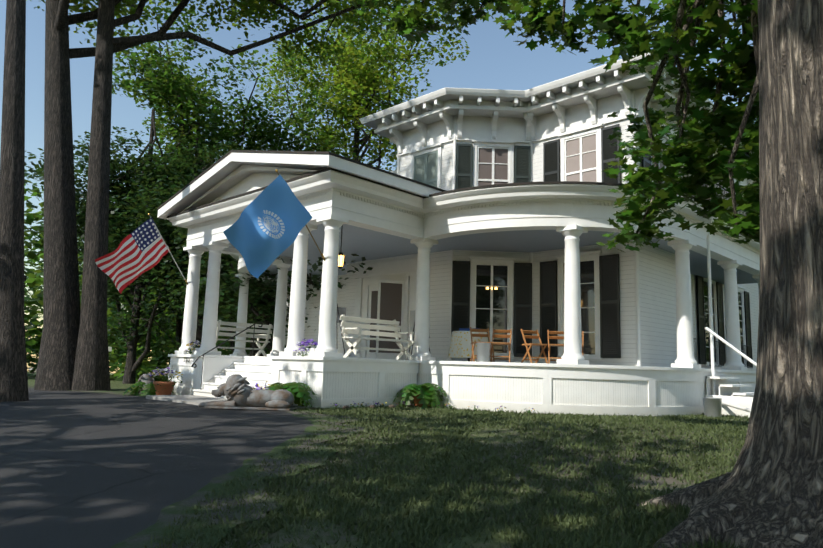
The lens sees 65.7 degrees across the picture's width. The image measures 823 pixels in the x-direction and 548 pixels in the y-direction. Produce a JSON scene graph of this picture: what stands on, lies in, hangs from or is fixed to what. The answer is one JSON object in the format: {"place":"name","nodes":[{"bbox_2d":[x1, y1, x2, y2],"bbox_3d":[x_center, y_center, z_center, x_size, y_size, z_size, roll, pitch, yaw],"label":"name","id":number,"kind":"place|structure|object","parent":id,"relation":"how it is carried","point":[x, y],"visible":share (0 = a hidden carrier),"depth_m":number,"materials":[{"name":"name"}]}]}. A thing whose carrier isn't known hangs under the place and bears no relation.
{"place":"outdoors","nodes":[
{"label":"outdoors","id":0,"kind":"place"},
{"bbox_2d":[0,388,313,547],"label":"driveway","id":1,"kind":"structure","parent":0,"point":[78,469],"depth_m":7.01,"materials":[{"name":"grey asphalt"}]},
{"bbox_2d":[198,374,297,410],"bbox_3d":[-3.094,2.244,12.199,1.818,0.633,0.654,1,-8,2],"label":"lion","id":2,"kind":"object","parent":1,"relation":"on","point":[236,391],"visible":1,"depth_m":11.97},
{"bbox_2d":[28,386,363,547],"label":"drive verge","id":3,"kind":"structure","parent":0,"point":[166,517],"depth_m":5.50,"materials":[{"name":"green plant"}]},
{"bbox_2d":[30,0,336,390],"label":"tree","id":4,"kind":"object","parent":3,"relation":"on","point":[60,331],"depth_m":20.73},
{"bbox_2d":[251,2,469,171],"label":"tree","id":5,"kind":"object","parent":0,"point":[358,77],"depth_m":41.35,"materials":[{"name":"green plant"}]},
{"bbox_2d":[0,0,754,373],"label":"sky","id":6,"kind":"structure","parent":0,"point":[493,61],"materials":[{"name":"blue"}]},
{"bbox_2d":[27,372,761,547],"bbox_3d":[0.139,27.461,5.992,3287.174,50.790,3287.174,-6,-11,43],"label":"ground","id":7,"kind":"structure","parent":0,"point":[115,385],"depth_m":6.16,"materials":[{"name":"green plant"}]},
{"bbox_2d":[0,0,28,401],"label":"tree","id":8,"kind":"object","parent":7,"relation":"on","point":[13,376],"visible":0.94,"depth_m":14.38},
{"bbox_2d":[25,109,241,383],"bbox_3d":[-13.983,-1.405,33.096,12.576,14.654,13.208,-6,-11,43],"label":"tree","id":9,"kind":"object","parent":7,"relation":"on","point":[135,201],"depth_m":31.52,"materials":[{"name":"green plant"}]},
{"bbox_2d":[24,173,264,380],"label":"trees","id":10,"kind":"object","parent":7,"relation":"on","point":[34,280],"depth_m":66.21,"materials":[{"name":"green plant"}]},
{"bbox_2d":[137,374,153,395],"bbox_3d":[-7.211,3.026,17.452,0.589,0.570,1.637,6,-9,-26],"label":"lion","id":11,"kind":"object","parent":7,"relation":"on","point":[148,378],"visible":0.38,"depth_m":17.49},
{"bbox_2d":[77,115,267,348],"bbox_3d":[-12.174,-1.366,36.339,12.897,15.604,13.534,-6,-11,43],"label":"tree","id":12,"kind":"object","parent":7,"relation":"on","point":[185,153],"depth_m":34.29,"materials":[{"name":"green plant"}]},
{"bbox_2d":[78,204,269,381],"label":"tree belt leaves","id":13,"kind":"object","parent":7,"relation":"on","point":[123,346],"depth_m":50.60,"materials":[{"name":"green plant"}]},
{"bbox_2d":[139,146,287,355],"bbox_3d":[-6.815,-0.197,30.503,13.994,11.936,12.308,-6,-11,43],"label":"tree","id":14,"kind":"object","parent":7,"relation":"on","point":[174,190],"depth_m":29.29,"materials":[{"name":"green plant"}]},
{"bbox_2d":[91,0,361,347],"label":"tree","id":15,"kind":"object","parent":7,"relation":"on","point":[159,86],"depth_m":37.24,"materials":[{"name":"green plant"}]},
{"bbox_2d":[146,395,316,409],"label":"step slab","id":16,"kind":"structure","parent":7,"relation":"on","point":[192,399],"depth_m":14.59,"materials":[{"name":"concrete"}]},
{"bbox_2d":[139,221,372,352],"bbox_3d":[-3.011,0.489,27.381,14.045,9.907,13.793,-6,-11,43],"label":"tree","id":17,"kind":"object","parent":7,"relation":"on","point":[267,287],"depth_m":25.89,"materials":[{"name":"green plant"}]},
{"bbox_2d":[72,0,495,390],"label":"tree","id":18,"kind":"object","parent":7,"relation":"on","point":[91,370],"depth_m":21.16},
{"bbox_2d":[122,339,534,413],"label":"plants","id":19,"kind":"object","parent":7,"relation":"on","point":[424,395],"visible":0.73,"depth_m":14.08,"materials":[{"name":"green plant"}]},
{"bbox_2d":[157,150,759,416],"bbox_3d":[2.856,0.968,20.721,20.203,6.090,18.238,-6,-11,43],"label":"porch","id":20,"kind":"object","parent":7,"relation":"on","point":[361,209],"visible":0.65,"depth_m":14.57,"materials":[{"name":"white paint"}]},
{"bbox_2d":[148,213,187,284],"bbox_3d":[-6.583,-0.602,17.367,0.059,1.844,1.519,-4,-10,32],"label":"flagpole","id":21,"kind":"object","parent":20,"relation":"attached to","point":[185,280],"visible":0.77,"depth_m":17.37,"materials":[{"name":"white metal"}]},
{"bbox_2d":[95,218,169,292],"bbox_3d":[-7.189,-0.497,16.647,0.383,1.850,1.100,5,-49,31],"label":"us flag","id":22,"kind":"object","parent":21,"relation":"attached to","point":[137,253],"visible":0.98,"depth_m":16.57,"materials":[{"name":"multicoloured fabric"}]},
{"bbox_2d":[216,320,272,355],"bbox_3d":[-5.031,1.914,18.588,0.721,1.022,1.900,-6,-11,43],"label":"bench","id":23,"kind":"object","parent":20,"relation":"on","point":[267,336],"visible":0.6,"depth_m":18.56,"materials":[{"name":"paint"}]},
{"bbox_2d":[275,169,324,260],"bbox_3d":[-2.265,-1.145,13.270,0.060,1.753,1.550,-5,-11,39],"label":"flagpole","id":24,"kind":"object","parent":20,"relation":"attached to","point":[322,255],"visible":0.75,"depth_m":13.46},
{"bbox_2d":[223,175,312,278],"bbox_3d":[-2.765,-0.966,12.478,0.408,1.900,1.120,-14,-58,41],"label":"flag","id":25,"kind":"object","parent":24,"relation":"attached to","point":[261,233],"visible":1,"depth_m":12.39,"materials":[{"name":"blue fabric"}]},
{"bbox_2d":[336,304,345,354],"bbox_3d":[-1.804,1.341,15.340,0.620,1.357,0.544,4,-9,-16],"label":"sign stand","id":26,"kind":"object","parent":20,"relation":"on","point":[341,311],"visible":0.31,"depth_m":15.61,"materials":[{"name":"metal"}]},
{"bbox_2d":[339,314,415,359],"bbox_3d":[-0.777,1.507,14.909,0.721,1.022,1.900,-6,-11,43],"label":"bench","id":27,"kind":"object","parent":20,"relation":"on","point":[360,332],"visible":1,"depth_m":14.96,"materials":[{"name":"paint"}]},
{"bbox_2d":[409,310,430,355],"bbox_3d":[0.116,1.484,16.654,0.720,1.557,0.624,-2,-9,24],"label":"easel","id":28,"kind":"object","parent":20,"relation":"on","point":[412,320],"visible":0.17,"depth_m":16.96,"materials":[{"name":"metal"}]},
{"bbox_2d":[447,328,490,360],"bbox_3d":[1.458,1.798,16.052,1.056,0.835,1.056,0,-8,13],"label":"table","id":29,"kind":"object","parent":20,"relation":"on","point":[460,345],"visible":0.73,"depth_m":15.69,"materials":[{"name":"white fabric"}]},
{"bbox_2d":[470,327,492,361],"bbox_3d":[1.616,1.646,14.830,0.445,0.824,0.511,2,-8,-6],"label":"chair","id":30,"kind":"object","parent":20,"relation":"on","point":[478,335],"visible":0.73,"depth_m":14.95,"materials":[{"name":"brown wood"}]},
{"bbox_2d":[477,343,490,361],"bbox_3d":[1.632,1.778,14.459,0.344,0.430,0.344,-6,-11,43],"label":"bucket","id":31,"kind":"object","parent":20,"relation":"on","point":[483,352],"visible":0.88,"depth_m":14.33,"materials":[{"name":"silver metal"}]},
{"bbox_2d":[490,328,511,361],"bbox_3d":[2.099,1.673,14.918,0.445,0.824,0.511,0,-8,14],"label":"chair","id":32,"kind":"object","parent":20,"relation":"on","point":[501,336],"visible":0.83,"depth_m":15.01,"materials":[{"name":"brown wood"}]},
{"bbox_2d":[521,329,547,362],"bbox_3d":[2.861,1.692,14.894,0.445,0.824,0.511,5,-9,-20],"label":"chair","id":33,"kind":"object","parent":20,"relation":"on","point":[530,345],"visible":0.94,"depth_m":14.92,"materials":[{"name":"brown wood"}]},
{"bbox_2d":[547,330,563,362],"bbox_3d":[3.404,1.700,14.840,0.445,0.824,0.511,0,-8,9],"label":"chair","id":34,"kind":"object","parent":20,"relation":"on","point":[554,337],"visible":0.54,"depth_m":14.96,"materials":[{"name":"brown wood"}]},
{"bbox_2d":[581,331,583,354],"bbox_3d":[3.810,1.733,14.989,0.445,0.824,0.511,-1,-9,17],"label":"chair","id":35,"kind":"object","parent":20,"relation":"on","point":[582,334],"visible":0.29,"depth_m":15.03,"materials":[{"name":"brown wood"}]},
{"bbox_2d":[304,52,758,370],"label":"house","id":36,"kind":"structure","parent":7,"relation":"on","point":[448,138],"depth_m":17.84,"materials":[{"name":"white paint"}]},
{"bbox_2d":[331,0,822,547],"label":"maple","id":37,"kind":"object","parent":7,"relation":"on","point":[767,492],"depth_m":4.60,"materials":[{"name":"plant"}]},
{"bbox_2d":[703,397,722,417],"bbox_3d":[6.574,2.915,13.922,0.404,0.410,0.404,-6,-11,43],"label":"bucket","id":38,"kind":"object","parent":7,"relation":"on","point":[713,407],"visible":0.81,"depth_m":13.78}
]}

